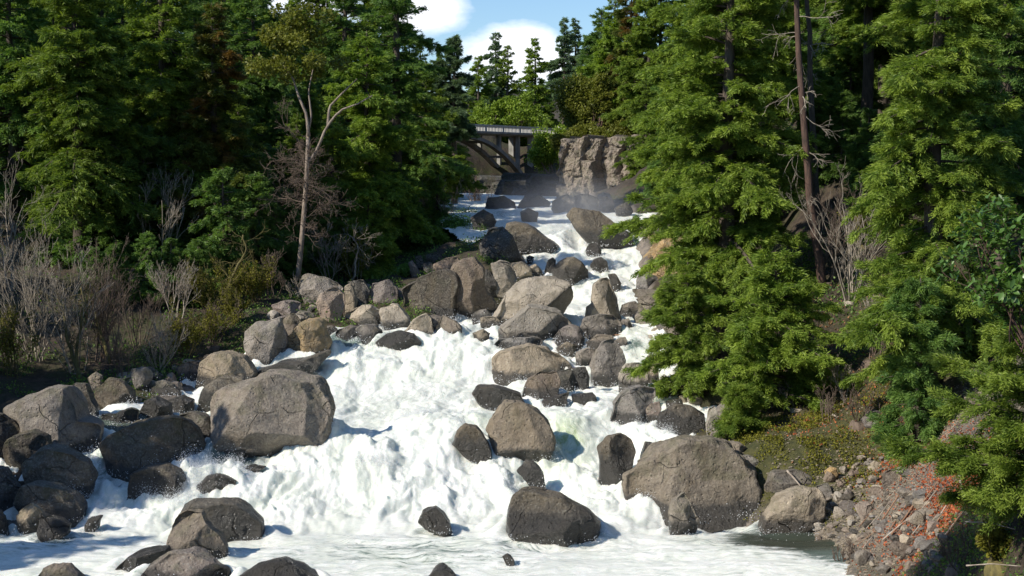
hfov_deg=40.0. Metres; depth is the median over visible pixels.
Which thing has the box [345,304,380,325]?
boulder
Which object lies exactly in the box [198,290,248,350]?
bare shrub
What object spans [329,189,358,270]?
fir
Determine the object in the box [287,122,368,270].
fir tree
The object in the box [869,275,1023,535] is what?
fir tree
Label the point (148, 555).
boulder
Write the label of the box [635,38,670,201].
fir tree
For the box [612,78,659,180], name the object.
fir tree
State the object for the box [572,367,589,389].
boulder
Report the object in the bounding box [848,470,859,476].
stone
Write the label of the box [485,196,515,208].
boulder
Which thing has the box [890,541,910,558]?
stone
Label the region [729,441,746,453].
boulder
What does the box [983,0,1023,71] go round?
fir tree
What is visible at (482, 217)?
boulder
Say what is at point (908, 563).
stone
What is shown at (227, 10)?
fir tree
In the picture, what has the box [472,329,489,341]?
boulder
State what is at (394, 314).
boulder
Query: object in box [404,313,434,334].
boulder
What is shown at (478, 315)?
boulder
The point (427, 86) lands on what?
fir tree
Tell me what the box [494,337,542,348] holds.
boulder
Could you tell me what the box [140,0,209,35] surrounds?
fir tree
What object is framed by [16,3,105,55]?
fir tree
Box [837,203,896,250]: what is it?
bare shrub
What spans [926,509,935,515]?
stone
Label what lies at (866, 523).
stone
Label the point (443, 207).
bare shrub
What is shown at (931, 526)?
stone
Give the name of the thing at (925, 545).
stone
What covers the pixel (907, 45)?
fir tree
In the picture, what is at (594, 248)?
boulder
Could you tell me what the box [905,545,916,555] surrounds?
stone
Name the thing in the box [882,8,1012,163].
fir tree
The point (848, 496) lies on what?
stone
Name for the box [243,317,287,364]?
boulder
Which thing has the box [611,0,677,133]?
fir tree
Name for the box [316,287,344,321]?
boulder
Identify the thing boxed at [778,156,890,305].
bare shrub
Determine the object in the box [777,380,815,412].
bare shrub
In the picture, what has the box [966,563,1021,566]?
branch
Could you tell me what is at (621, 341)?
stone
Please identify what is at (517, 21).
sky
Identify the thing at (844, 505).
stone
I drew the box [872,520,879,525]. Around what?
stone
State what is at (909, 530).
stone
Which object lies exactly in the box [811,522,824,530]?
stone
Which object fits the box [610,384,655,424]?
boulder
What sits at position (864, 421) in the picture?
boulder
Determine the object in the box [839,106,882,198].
fir
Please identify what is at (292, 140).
fir tree
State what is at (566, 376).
boulder
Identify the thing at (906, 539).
stone
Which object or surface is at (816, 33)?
fir tree
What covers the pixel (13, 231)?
bare shrub
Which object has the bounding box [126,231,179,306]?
fir
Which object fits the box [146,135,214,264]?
fir
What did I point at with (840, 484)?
stone
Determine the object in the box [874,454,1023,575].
undergrowth
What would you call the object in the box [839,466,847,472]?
stone
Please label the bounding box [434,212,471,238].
leafy bush
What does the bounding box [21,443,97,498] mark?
boulder
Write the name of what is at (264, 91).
fir tree
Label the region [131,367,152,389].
boulder
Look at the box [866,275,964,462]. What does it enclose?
fir tree
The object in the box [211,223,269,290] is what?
mossy sapling
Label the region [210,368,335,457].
boulder
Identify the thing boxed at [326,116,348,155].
fir tree
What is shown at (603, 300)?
boulder
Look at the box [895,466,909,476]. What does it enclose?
stone
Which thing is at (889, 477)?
boulder
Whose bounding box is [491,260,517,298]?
boulder
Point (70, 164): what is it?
fir tree
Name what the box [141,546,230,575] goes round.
boulder
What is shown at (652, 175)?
fir tree
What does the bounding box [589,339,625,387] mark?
boulder
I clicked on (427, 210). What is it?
fir tree
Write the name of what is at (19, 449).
boulder
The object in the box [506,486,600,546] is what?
boulder
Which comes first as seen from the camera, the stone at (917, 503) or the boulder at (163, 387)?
the stone at (917, 503)
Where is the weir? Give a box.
[462,173,558,195]
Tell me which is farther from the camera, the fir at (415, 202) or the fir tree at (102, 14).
the fir tree at (102, 14)
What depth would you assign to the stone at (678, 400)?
47.09 m
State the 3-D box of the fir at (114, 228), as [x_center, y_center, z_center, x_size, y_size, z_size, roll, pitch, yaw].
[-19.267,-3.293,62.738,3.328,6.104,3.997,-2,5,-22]
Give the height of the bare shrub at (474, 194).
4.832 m
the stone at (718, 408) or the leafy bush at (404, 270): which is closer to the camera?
the stone at (718, 408)
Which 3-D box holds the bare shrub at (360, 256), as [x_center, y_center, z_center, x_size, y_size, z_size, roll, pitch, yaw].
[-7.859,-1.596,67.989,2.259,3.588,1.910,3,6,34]
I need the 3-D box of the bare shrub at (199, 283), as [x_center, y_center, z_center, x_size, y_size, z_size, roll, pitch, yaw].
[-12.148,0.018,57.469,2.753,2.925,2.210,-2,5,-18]
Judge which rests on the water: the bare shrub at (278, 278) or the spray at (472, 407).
the spray at (472, 407)
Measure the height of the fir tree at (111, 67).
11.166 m
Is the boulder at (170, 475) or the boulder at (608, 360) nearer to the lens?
the boulder at (170, 475)
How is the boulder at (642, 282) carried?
on the ground
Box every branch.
[786,470,799,484]
[882,494,898,519]
[882,516,909,540]
[891,508,911,534]
[946,511,962,534]
[965,521,1014,529]
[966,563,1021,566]
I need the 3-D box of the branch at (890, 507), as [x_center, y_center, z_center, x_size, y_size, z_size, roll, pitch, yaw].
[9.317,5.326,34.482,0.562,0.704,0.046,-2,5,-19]
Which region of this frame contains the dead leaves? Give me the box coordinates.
[726,242,1019,575]
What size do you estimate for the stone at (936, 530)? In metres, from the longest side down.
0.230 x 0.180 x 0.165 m
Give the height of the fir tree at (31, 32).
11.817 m
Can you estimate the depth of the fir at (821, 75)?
59.27 m
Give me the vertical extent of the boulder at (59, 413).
2.899 m
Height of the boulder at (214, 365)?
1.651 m
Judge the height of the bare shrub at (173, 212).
5.182 m
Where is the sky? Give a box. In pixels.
[176,0,678,92]
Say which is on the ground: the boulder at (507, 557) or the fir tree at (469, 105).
the fir tree at (469, 105)
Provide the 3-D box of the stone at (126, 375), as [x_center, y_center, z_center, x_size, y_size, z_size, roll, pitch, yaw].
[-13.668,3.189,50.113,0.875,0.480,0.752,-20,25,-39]
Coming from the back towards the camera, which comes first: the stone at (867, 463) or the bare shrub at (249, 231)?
the bare shrub at (249, 231)
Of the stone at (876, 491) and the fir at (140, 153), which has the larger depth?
the fir at (140, 153)
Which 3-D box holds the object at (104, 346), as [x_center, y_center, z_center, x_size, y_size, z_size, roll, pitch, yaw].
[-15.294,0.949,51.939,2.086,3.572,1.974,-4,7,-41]
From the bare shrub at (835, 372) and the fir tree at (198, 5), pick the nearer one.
the bare shrub at (835, 372)
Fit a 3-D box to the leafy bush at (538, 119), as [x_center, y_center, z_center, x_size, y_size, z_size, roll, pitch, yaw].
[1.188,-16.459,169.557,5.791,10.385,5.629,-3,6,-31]
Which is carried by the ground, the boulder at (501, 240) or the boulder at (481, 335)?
the boulder at (501, 240)
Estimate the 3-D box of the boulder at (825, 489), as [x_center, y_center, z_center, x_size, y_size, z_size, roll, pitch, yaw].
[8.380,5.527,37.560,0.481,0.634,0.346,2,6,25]
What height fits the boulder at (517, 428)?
2.264 m
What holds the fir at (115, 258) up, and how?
on the ground
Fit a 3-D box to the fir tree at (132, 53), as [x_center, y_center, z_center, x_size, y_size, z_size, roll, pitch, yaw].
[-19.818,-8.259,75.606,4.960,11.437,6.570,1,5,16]
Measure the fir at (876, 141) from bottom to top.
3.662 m
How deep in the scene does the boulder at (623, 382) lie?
49.78 m
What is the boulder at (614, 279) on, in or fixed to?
in the water
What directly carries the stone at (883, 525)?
on the ground
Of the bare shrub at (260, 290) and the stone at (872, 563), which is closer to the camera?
the stone at (872, 563)
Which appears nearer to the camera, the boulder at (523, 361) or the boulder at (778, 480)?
the boulder at (778, 480)
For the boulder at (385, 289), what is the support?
on the ground
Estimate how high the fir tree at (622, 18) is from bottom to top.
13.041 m
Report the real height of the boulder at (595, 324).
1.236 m
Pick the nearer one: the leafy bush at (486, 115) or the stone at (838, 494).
the stone at (838, 494)
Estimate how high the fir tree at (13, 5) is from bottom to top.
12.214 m
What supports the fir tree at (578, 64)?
on the ground
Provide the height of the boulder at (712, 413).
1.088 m
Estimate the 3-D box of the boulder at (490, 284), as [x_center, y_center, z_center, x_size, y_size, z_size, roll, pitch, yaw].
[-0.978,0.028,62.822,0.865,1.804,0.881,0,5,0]
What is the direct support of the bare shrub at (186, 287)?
on the ground
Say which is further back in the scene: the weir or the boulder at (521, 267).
the weir
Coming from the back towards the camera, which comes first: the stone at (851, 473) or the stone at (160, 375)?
the stone at (160, 375)
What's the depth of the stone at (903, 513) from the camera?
33.00 m
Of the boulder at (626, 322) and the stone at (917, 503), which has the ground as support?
the stone at (917, 503)
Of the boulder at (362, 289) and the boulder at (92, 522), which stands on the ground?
the boulder at (362, 289)
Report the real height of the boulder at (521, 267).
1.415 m
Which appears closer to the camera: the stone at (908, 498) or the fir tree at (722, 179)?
the stone at (908, 498)
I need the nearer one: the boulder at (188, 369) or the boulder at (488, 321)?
the boulder at (188, 369)
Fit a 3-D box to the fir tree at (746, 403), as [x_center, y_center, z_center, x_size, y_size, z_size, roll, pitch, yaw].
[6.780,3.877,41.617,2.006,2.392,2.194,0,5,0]
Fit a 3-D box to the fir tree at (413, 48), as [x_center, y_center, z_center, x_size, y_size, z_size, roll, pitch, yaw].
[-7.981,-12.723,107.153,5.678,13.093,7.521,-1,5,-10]
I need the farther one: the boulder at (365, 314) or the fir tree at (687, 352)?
the boulder at (365, 314)
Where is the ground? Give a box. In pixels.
[0,34,1023,575]
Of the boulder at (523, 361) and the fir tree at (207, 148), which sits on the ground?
the fir tree at (207, 148)
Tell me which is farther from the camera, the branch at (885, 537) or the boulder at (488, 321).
the boulder at (488, 321)
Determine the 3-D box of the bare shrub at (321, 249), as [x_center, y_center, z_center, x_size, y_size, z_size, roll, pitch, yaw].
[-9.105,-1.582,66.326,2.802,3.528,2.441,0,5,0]
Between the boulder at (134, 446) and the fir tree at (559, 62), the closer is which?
the boulder at (134, 446)
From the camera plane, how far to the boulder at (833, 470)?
37.87 m
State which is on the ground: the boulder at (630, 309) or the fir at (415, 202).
the fir at (415, 202)
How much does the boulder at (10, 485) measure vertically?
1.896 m
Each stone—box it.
[116,372,131,381]
[152,373,163,380]
[164,372,176,381]
[172,381,182,389]
[267,310,278,319]
[307,306,315,311]
[327,325,337,334]
[408,260,420,276]
[415,255,423,269]
[423,262,433,272]
[426,252,442,263]
[432,317,439,329]
[526,255,533,263]
[615,337,627,345]
[665,398,682,407]
[679,395,687,402]
[687,394,702,404]
[716,404,728,413]
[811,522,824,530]
[823,471,835,482]
[828,502,837,506]
[829,521,840,526]
[833,491,841,501]
[833,506,843,518]
[837,481,843,486]
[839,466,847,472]
[839,500,856,510]
[840,493,854,499]
[841,527,848,532]
[843,489,853,494]
[844,509,855,516]
[846,515,853,520]
[847,520,856,526]
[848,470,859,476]
[849,528,858,533]
[854,501,873,520]
[854,550,871,565]
[856,455,865,460]
[857,478,866,484]
[863,520,871,528]
[863,532,870,538]
[864,460,873,465]
[868,461,880,471]
[868,486,883,497]
[869,560,876,566]
[870,477,880,482]
[870,495,877,503]
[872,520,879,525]
[874,522,886,531]
[875,526,882,532]
[877,564,889,573]
[890,535,899,541]
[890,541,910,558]
[891,511,900,523]
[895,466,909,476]
[897,488,911,497]
[899,533,914,544]
[900,510,911,519]
[900,525,908,531]
[904,560,915,571]
[905,495,913,506]
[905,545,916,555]
[906,528,911,534]
[909,507,928,525]
[912,488,926,498]
[912,497,926,508]
[913,536,925,548]
[919,539,938,551]
[921,559,932,569]
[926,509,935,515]
[927,521,939,532]
[929,549,937,559]
[930,555,944,564]
[931,514,942,521]
[934,528,941,533]
[937,534,951,544]
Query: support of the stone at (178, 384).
on the ground
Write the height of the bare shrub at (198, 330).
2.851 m
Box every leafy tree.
[522,122,568,173]
[551,73,612,131]
[577,72,613,130]
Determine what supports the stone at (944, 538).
on the ground
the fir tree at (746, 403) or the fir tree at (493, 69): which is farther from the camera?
the fir tree at (493, 69)
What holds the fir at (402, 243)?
on the ground
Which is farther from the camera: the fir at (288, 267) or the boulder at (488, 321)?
the fir at (288, 267)
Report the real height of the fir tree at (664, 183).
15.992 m
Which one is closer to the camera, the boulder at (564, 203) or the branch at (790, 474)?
the branch at (790, 474)
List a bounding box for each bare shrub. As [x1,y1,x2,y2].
[0,148,61,290]
[0,206,97,362]
[0,242,114,373]
[0,296,42,378]
[66,256,136,364]
[68,233,154,360]
[84,304,139,377]
[104,263,178,346]
[137,165,202,264]
[142,260,200,319]
[142,310,189,370]
[159,294,213,358]
[178,254,249,310]
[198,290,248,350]
[218,282,253,325]
[220,251,275,304]
[227,199,256,267]
[232,153,302,264]
[234,255,276,303]
[258,247,285,298]
[285,272,300,297]
[299,220,345,279]
[331,218,372,280]
[417,173,463,230]
[465,161,495,200]
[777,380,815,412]
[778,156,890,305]
[799,178,882,284]
[805,180,866,247]
[814,376,862,424]
[825,353,858,405]
[830,536,857,561]
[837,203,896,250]
[839,389,883,430]
[859,282,880,344]
[861,303,894,368]
[892,406,921,455]
[937,518,982,575]
[975,516,1015,575]
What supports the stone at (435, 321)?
in the water
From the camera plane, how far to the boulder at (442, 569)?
31.92 m
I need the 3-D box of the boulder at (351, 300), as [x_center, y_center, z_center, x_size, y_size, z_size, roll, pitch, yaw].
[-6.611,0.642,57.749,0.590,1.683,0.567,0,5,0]
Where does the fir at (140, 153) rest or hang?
on the ground
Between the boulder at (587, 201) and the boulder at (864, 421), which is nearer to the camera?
the boulder at (864, 421)
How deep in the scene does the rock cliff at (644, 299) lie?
57.37 m
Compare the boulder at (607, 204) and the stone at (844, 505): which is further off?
the boulder at (607, 204)
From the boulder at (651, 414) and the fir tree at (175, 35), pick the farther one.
the fir tree at (175, 35)
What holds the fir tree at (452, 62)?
on the ground
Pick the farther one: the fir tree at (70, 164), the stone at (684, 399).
the fir tree at (70, 164)
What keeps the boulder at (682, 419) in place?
on the ground
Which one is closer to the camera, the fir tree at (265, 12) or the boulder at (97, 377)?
the boulder at (97, 377)
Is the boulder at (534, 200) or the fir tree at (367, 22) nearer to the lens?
the boulder at (534, 200)
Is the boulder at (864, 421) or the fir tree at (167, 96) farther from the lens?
the fir tree at (167, 96)
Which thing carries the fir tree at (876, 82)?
on the ground
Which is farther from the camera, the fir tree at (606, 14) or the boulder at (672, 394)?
the fir tree at (606, 14)
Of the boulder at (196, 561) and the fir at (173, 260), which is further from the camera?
the fir at (173, 260)
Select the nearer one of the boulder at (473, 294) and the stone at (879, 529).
the stone at (879, 529)
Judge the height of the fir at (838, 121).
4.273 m
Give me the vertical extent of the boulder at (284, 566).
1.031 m
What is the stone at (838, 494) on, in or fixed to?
on the ground
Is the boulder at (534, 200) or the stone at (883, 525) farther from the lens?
the boulder at (534, 200)
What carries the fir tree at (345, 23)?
on the ground
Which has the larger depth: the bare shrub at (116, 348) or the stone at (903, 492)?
the bare shrub at (116, 348)
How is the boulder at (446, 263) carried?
on the ground
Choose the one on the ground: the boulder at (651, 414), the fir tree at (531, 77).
the fir tree at (531, 77)
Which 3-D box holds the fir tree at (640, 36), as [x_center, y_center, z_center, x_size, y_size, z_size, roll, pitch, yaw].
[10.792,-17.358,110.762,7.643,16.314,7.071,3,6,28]
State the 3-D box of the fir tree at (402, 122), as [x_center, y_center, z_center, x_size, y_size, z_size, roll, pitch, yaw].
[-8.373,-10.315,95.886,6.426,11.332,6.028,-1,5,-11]
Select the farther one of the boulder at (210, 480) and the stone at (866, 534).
the boulder at (210, 480)
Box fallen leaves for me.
[762,376,992,575]
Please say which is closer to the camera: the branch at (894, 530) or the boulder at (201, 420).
the branch at (894, 530)
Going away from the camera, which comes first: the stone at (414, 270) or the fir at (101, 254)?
the fir at (101, 254)
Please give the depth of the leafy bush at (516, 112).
161.77 m
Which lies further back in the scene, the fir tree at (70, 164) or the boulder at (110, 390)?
the fir tree at (70, 164)
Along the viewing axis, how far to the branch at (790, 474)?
37.81 m
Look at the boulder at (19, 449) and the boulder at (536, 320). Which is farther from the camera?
the boulder at (536, 320)
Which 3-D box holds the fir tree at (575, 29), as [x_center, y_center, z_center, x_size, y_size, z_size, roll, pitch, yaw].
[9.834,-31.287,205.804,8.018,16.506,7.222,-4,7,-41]
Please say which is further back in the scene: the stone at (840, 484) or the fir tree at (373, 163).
the fir tree at (373, 163)
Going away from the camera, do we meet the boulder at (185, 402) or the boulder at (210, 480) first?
the boulder at (210, 480)
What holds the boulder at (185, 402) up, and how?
in the water
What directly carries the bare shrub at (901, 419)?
on the ground
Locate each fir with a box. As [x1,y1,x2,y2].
[23,148,66,269]
[41,180,119,268]
[61,127,173,267]
[74,246,119,315]
[100,242,136,308]
[109,123,191,263]
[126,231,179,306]
[143,237,190,306]
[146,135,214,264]
[177,123,235,238]
[182,166,260,293]
[182,239,219,307]
[196,127,277,246]
[230,171,307,289]
[259,186,322,279]
[262,143,309,261]
[297,195,343,276]
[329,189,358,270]
[389,189,412,257]
[400,193,428,252]
[425,174,454,236]
[791,67,849,170]
[816,89,869,185]
[825,37,880,138]
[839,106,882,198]
[847,128,894,217]
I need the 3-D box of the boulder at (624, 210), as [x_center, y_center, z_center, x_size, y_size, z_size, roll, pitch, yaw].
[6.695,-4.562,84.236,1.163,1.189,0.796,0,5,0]
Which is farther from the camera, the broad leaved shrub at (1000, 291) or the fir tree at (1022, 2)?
the fir tree at (1022, 2)
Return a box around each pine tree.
[755,0,844,285]
[802,0,834,246]
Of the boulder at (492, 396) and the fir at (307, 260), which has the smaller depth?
the boulder at (492, 396)
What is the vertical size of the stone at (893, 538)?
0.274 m
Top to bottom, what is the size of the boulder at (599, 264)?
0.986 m
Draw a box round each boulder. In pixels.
[0,413,19,458]
[0,465,20,511]
[0,509,9,535]
[3,384,104,452]
[3,429,52,468]
[13,480,87,527]
[16,502,43,533]
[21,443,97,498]
[36,512,71,541]
[38,562,85,575]
[73,382,99,416]
[84,515,102,531]
[88,372,102,391]
[94,377,135,407]
[99,415,205,481]
[101,407,139,422]
[115,545,171,571]
[127,462,185,499]
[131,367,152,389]
[139,396,173,417]
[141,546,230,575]
[149,379,181,395]
[166,509,227,558]
[168,394,194,413]
[177,361,199,381]
[179,411,210,437]
[180,497,264,541]
[195,350,257,388]
[196,374,244,411]
[196,473,236,493]
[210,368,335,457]
[239,556,318,575]
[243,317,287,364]
[245,464,265,471]
[256,350,330,376]
[271,300,300,316]
[282,313,301,334]
[287,317,332,352]
[296,310,314,319]
[299,273,342,303]
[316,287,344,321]
[335,325,357,340]
[344,284,357,316]
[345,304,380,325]
[348,280,370,304]
[355,324,382,344]
[370,280,398,303]
[375,330,421,350]
[379,303,410,329]
[402,269,459,318]
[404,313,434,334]
[418,505,452,536]
[429,562,456,575]
[433,256,458,270]
[436,315,461,333]
[450,257,497,318]
[452,423,491,463]
[470,209,495,229]
[471,309,491,324]
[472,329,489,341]
[472,384,523,410]
[479,226,520,262]
[480,316,499,328]
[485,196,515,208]
[485,269,496,296]
[485,399,555,461]
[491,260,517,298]
[491,343,571,385]
[493,275,572,325]
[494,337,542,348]
[498,304,571,340]
[502,553,514,565]
[505,221,558,254]
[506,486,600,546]
[511,261,531,279]
[517,194,550,208]
[517,459,545,488]
[520,208,538,221]
[522,371,560,399]
[529,264,542,276]
[542,392,568,406]
[543,257,555,274]
[551,194,575,212]
[551,257,588,285]
[553,324,584,349]
[556,342,577,357]
[558,368,574,391]
[566,207,633,249]
[571,392,596,405]
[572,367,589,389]
[573,193,599,210]
[575,347,595,365]
[580,314,621,339]
[585,277,620,320]
[586,243,601,256]
[586,334,613,348]
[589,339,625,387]
[590,257,608,272]
[597,192,614,211]
[597,433,635,485]
[608,273,620,291]
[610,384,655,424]
[614,202,632,216]
[618,362,648,391]
[620,301,637,316]
[621,318,631,327]
[621,434,761,532]
[636,272,657,288]
[640,441,652,457]
[644,401,661,422]
[647,355,658,382]
[656,323,664,329]
[656,403,705,435]
[657,386,675,397]
[668,492,699,534]
[705,406,718,434]
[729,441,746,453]
[743,454,758,467]
[758,485,826,533]
[764,469,812,492]
[816,483,832,498]
[824,467,837,477]
[860,410,881,427]
[882,468,898,490]
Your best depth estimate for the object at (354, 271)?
66.34 m
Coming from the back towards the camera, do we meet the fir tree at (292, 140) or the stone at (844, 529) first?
the fir tree at (292, 140)
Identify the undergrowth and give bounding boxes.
[0,206,518,401]
[769,94,1019,379]
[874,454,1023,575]
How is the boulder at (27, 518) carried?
on the ground
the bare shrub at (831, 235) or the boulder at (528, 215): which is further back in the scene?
the boulder at (528, 215)
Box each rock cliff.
[555,134,644,197]
[632,289,715,348]
[643,234,701,278]
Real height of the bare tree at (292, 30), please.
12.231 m
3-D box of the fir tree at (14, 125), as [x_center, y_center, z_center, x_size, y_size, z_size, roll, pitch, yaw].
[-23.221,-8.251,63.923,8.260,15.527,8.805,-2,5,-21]
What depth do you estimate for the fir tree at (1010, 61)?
40.56 m
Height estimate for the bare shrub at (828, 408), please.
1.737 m
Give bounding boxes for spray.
[2,241,823,575]
[68,229,680,514]
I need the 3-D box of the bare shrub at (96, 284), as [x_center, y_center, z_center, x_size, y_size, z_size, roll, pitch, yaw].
[-14.974,0.552,52.249,2.439,5.085,3.343,2,5,22]
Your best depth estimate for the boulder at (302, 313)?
55.76 m
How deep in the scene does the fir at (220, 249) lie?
60.68 m
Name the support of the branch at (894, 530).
on the stone
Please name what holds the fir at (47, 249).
on the ground
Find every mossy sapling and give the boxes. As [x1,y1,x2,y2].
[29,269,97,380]
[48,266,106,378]
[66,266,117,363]
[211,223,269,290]
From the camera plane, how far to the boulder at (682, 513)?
36.26 m
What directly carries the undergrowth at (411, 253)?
on the ground
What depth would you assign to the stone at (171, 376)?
50.58 m
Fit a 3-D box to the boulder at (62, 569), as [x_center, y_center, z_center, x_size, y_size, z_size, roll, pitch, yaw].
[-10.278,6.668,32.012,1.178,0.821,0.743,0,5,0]
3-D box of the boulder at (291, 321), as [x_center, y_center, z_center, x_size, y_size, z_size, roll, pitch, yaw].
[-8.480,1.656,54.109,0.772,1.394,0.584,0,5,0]
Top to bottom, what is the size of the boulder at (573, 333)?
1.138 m
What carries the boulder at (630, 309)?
in the water
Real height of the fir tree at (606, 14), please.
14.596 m
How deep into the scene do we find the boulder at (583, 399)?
47.23 m
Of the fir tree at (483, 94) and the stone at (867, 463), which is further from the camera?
the fir tree at (483, 94)
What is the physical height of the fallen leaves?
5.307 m
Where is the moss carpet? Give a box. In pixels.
[695,318,975,546]
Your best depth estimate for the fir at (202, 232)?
66.02 m
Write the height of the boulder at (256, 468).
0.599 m
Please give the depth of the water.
39.26 m
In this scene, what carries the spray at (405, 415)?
on the water
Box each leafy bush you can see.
[395,262,410,277]
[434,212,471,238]
[473,102,508,141]
[493,89,542,126]
[520,110,547,146]
[546,120,595,141]
[549,132,571,152]
[588,126,608,135]
[602,118,637,137]
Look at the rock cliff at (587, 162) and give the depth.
109.16 m
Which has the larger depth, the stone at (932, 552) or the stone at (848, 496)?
the stone at (848, 496)
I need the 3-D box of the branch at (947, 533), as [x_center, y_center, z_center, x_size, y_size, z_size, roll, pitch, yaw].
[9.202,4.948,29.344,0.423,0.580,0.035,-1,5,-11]
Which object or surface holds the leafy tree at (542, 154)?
on the ground
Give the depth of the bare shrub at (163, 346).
51.74 m
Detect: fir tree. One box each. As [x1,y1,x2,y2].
[0,0,68,260]
[0,0,169,272]
[0,2,33,168]
[0,13,56,237]
[3,2,30,41]
[7,5,84,206]
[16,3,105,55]
[79,5,120,58]
[81,0,157,237]
[82,53,136,202]
[85,0,213,204]
[111,0,194,199]
[126,38,156,117]
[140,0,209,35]
[156,1,267,245]
[173,0,222,107]
[189,0,291,142]
[205,0,237,28]
[216,0,306,160]
[227,90,271,162]
[228,0,275,116]
[256,0,287,55]
[258,44,314,139]
[258,114,291,193]
[265,96,300,182]
[274,113,315,216]
[278,0,324,114]
[278,0,342,106]
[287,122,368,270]
[292,80,328,169]
[296,0,406,135]
[320,0,427,111]
[320,95,357,139]
[321,30,450,244]
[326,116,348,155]
[326,188,401,278]
[337,0,475,233]
[355,59,419,197]
[400,43,420,124]
[402,63,487,202]
[402,157,446,224]
[415,37,435,93]
[422,34,480,203]
[424,135,463,199]
[430,96,481,199]
[461,55,497,123]
[465,84,471,117]
[469,32,515,115]
[488,45,523,145]
[517,80,523,100]
[518,37,554,127]
[527,17,576,122]
[543,80,560,127]
[546,17,582,87]
[570,6,606,80]
[570,35,592,75]
[575,18,643,121]
[590,0,622,71]
[591,0,646,101]
[598,0,830,340]
[599,0,669,133]
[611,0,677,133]
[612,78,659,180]
[620,258,734,403]
[630,0,734,196]
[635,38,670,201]
[654,0,799,244]
[685,248,859,412]
[708,380,770,438]
[714,0,834,248]
[750,9,843,127]
[780,3,889,129]
[803,0,979,104]
[815,19,877,88]
[829,0,905,133]
[835,0,1023,405]
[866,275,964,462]
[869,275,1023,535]
[878,10,888,113]
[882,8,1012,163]
[916,0,1023,268]
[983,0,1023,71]
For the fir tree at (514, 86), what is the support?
on the ground
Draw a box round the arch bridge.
[458,124,561,172]
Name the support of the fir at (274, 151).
on the ground
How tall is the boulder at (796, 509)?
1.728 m
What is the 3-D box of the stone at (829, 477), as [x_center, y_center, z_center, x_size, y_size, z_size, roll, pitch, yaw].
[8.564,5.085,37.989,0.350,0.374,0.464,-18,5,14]
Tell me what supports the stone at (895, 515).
on the ground
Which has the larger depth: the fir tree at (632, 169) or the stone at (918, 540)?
the fir tree at (632, 169)
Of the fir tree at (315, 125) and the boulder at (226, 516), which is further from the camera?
the fir tree at (315, 125)
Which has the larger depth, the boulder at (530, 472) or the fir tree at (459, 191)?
the fir tree at (459, 191)
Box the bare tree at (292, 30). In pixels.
[242,0,372,279]
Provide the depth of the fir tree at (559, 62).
202.44 m
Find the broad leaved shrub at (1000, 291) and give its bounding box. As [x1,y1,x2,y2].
[931,193,1023,353]
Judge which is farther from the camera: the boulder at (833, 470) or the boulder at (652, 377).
the boulder at (652, 377)
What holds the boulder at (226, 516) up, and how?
in the water
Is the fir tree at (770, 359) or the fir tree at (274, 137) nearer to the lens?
the fir tree at (770, 359)
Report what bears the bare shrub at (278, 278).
on the ground
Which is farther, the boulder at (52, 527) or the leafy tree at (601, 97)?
the leafy tree at (601, 97)
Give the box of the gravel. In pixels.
[735,320,1023,575]
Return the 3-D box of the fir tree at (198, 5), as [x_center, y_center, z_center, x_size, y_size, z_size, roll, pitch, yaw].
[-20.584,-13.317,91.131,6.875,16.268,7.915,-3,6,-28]
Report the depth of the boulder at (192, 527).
34.01 m
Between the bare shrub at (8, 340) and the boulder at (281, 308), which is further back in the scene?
the boulder at (281, 308)
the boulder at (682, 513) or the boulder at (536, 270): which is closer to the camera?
the boulder at (682, 513)
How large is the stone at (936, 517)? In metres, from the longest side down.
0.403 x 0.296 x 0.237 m
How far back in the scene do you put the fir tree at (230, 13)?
84.32 m
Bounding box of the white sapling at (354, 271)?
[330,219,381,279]
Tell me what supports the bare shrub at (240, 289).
on the ground
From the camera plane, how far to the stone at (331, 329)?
55.04 m
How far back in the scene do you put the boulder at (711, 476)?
38.04 m
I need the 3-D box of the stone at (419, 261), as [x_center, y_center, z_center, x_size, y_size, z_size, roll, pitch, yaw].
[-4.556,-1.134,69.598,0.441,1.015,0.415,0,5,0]
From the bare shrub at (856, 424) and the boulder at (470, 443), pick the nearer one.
the bare shrub at (856, 424)
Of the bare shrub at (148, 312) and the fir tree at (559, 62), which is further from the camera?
the fir tree at (559, 62)
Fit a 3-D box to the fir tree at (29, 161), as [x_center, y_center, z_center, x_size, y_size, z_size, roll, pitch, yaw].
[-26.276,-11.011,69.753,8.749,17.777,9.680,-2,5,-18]
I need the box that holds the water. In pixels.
[0,193,853,575]
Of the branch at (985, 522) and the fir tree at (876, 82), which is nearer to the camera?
the branch at (985, 522)
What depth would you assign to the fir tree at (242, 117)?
71.32 m
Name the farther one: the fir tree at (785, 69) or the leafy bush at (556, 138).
the leafy bush at (556, 138)
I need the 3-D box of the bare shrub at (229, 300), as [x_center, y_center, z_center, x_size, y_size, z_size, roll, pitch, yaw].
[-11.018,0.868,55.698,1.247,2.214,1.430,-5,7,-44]
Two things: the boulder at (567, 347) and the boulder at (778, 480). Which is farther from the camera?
the boulder at (567, 347)
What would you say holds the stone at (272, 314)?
on the ground
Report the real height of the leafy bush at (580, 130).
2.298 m
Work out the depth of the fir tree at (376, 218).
69.35 m
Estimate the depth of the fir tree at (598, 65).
122.93 m
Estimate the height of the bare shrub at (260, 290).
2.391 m
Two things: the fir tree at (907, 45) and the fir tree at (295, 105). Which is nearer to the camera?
the fir tree at (907, 45)
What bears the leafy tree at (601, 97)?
on the ground
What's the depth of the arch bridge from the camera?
151.45 m
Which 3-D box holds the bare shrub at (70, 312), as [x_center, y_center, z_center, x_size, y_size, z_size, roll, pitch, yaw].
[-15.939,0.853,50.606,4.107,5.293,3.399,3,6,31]
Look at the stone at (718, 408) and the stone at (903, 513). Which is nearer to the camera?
the stone at (903, 513)

